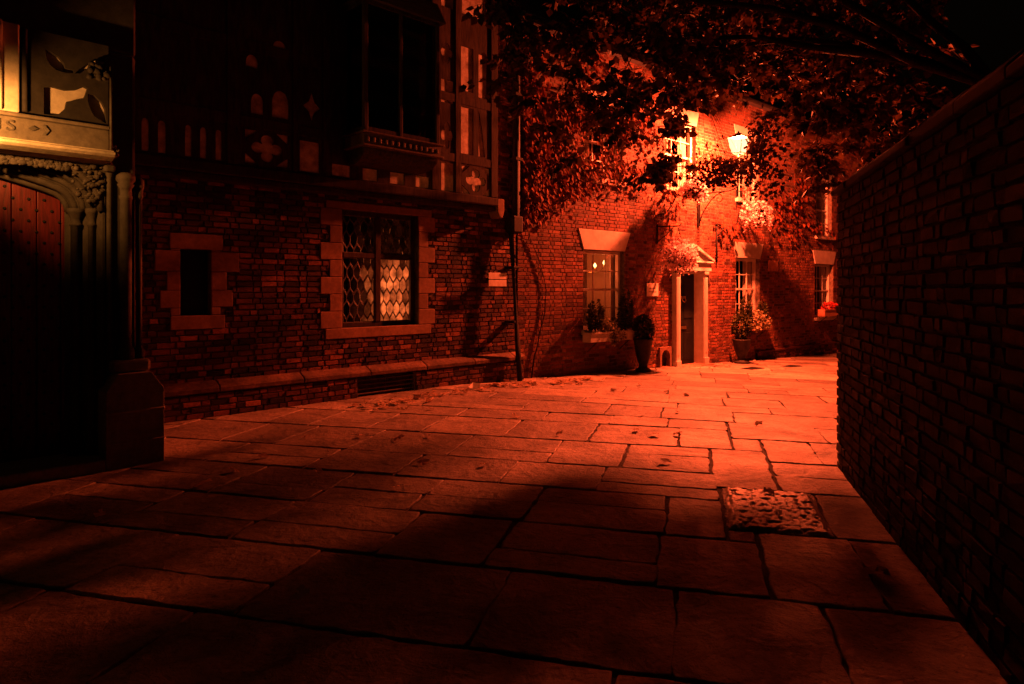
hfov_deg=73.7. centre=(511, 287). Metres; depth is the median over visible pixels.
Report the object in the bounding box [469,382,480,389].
paper scrap
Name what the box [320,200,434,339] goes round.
leaded window
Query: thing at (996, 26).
sky
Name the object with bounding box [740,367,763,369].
drain cover
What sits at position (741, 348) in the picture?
plant pot
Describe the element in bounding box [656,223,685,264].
hanging basket
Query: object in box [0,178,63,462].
door
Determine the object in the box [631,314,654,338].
shrub
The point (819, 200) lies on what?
sash window
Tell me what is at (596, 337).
window box
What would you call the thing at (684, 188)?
trailing flowers
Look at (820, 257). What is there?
sash window
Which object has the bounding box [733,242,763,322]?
sash window
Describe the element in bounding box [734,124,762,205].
sash window
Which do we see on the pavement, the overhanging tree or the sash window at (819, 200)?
the overhanging tree
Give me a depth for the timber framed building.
9.75 m
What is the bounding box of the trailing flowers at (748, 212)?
[739,200,773,232]
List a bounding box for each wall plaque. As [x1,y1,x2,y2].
[646,283,657,295]
[768,260,777,270]
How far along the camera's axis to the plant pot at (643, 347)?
14.61 m
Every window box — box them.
[583,329,635,351]
[738,321,770,336]
[818,309,837,322]
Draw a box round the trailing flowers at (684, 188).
[679,176,708,204]
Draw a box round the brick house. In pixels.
[515,0,867,377]
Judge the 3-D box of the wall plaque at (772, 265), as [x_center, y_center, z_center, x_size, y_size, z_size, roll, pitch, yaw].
[7.480,-0.630,19.557,0.560,0.300,0.020,0,0,-42]
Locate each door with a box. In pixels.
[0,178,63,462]
[681,274,693,363]
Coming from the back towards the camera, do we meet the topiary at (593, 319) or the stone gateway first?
the topiary at (593, 319)
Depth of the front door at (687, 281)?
16.92 m
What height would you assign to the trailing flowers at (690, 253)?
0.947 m
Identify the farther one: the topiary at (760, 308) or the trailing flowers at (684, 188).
the topiary at (760, 308)
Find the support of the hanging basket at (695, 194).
attached to the brick house
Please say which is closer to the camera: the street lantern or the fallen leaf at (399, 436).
the fallen leaf at (399, 436)
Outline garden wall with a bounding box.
[831,48,1023,683]
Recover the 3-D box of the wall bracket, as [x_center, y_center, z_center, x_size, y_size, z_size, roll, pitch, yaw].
[5.322,-1.175,17.512,0.234,1.050,0.078,0,0,-1]
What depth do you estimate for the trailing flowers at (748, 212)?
17.66 m
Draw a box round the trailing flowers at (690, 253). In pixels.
[656,236,699,275]
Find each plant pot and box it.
[633,338,653,372]
[732,338,751,363]
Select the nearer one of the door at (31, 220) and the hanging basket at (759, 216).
the door at (31, 220)
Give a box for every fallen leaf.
[194,478,211,485]
[258,453,269,457]
[394,434,404,440]
[417,458,429,464]
[658,457,670,461]
[764,487,774,494]
[863,566,890,575]
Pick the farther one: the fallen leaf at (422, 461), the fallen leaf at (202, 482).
the fallen leaf at (422, 461)
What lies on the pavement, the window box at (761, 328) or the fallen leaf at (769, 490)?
the fallen leaf at (769, 490)
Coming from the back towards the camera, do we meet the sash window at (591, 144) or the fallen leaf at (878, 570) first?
the sash window at (591, 144)
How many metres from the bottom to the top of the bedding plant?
0.507 m
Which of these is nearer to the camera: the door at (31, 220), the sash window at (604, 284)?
the door at (31, 220)
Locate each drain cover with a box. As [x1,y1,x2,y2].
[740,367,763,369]
[781,365,802,366]
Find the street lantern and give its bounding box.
[697,131,747,226]
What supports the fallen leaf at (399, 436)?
on the pavement
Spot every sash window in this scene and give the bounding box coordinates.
[578,228,629,334]
[580,81,626,187]
[665,107,698,192]
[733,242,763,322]
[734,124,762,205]
[813,250,836,320]
[815,173,834,240]
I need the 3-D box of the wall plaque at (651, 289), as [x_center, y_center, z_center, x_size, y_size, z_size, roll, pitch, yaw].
[3.224,0.040,15.676,0.440,0.300,0.022,0,0,-42]
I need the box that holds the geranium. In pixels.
[821,301,837,308]
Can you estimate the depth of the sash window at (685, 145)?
16.93 m
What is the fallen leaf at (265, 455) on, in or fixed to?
on the pavement
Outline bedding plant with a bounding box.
[607,312,628,330]
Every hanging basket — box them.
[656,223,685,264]
[672,163,702,197]
[736,187,764,222]
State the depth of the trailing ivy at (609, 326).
14.24 m
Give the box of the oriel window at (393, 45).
[341,0,445,174]
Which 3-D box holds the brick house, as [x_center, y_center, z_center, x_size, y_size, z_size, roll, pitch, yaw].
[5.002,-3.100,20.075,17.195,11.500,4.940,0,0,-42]
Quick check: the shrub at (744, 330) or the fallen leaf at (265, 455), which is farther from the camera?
the shrub at (744, 330)
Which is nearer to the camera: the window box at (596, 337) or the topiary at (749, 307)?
the window box at (596, 337)
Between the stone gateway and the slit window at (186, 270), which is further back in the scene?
the slit window at (186, 270)
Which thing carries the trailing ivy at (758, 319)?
in the window box at (761, 328)
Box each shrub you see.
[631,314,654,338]
[730,309,753,339]
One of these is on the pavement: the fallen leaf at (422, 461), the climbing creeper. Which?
the fallen leaf at (422, 461)
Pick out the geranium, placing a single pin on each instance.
(832, 305)
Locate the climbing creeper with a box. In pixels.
[498,52,837,377]
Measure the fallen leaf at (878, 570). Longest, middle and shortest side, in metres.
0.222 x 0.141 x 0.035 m
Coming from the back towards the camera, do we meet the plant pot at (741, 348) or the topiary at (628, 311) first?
the plant pot at (741, 348)
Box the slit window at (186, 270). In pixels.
[155,233,238,329]
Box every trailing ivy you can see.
[602,316,627,346]
[752,309,771,332]
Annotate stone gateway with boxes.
[0,0,164,488]
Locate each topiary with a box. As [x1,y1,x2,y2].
[586,299,604,331]
[617,288,634,328]
[738,297,752,318]
[756,301,768,318]
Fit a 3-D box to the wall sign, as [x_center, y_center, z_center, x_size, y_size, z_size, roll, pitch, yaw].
[-0.315,-0.150,12.306,0.440,0.244,0.167,0,0,-45]
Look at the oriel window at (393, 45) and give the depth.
10.01 m
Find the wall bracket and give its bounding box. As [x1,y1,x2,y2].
[715,224,723,262]
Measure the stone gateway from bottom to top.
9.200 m
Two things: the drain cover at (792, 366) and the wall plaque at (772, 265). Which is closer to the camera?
the drain cover at (792, 366)
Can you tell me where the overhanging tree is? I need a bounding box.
[459,0,991,223]
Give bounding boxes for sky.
[520,0,1023,162]
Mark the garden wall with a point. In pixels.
(930, 342)
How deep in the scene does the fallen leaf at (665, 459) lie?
6.40 m
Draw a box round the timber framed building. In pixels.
[133,0,524,422]
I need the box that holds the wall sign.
[486,273,505,285]
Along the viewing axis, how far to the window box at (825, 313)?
21.36 m
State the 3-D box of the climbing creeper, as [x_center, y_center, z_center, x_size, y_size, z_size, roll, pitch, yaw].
[4.996,-1.658,17.110,15.679,6.822,0.275,0,0,-42]
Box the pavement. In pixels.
[0,353,1007,683]
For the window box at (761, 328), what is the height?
0.451 m

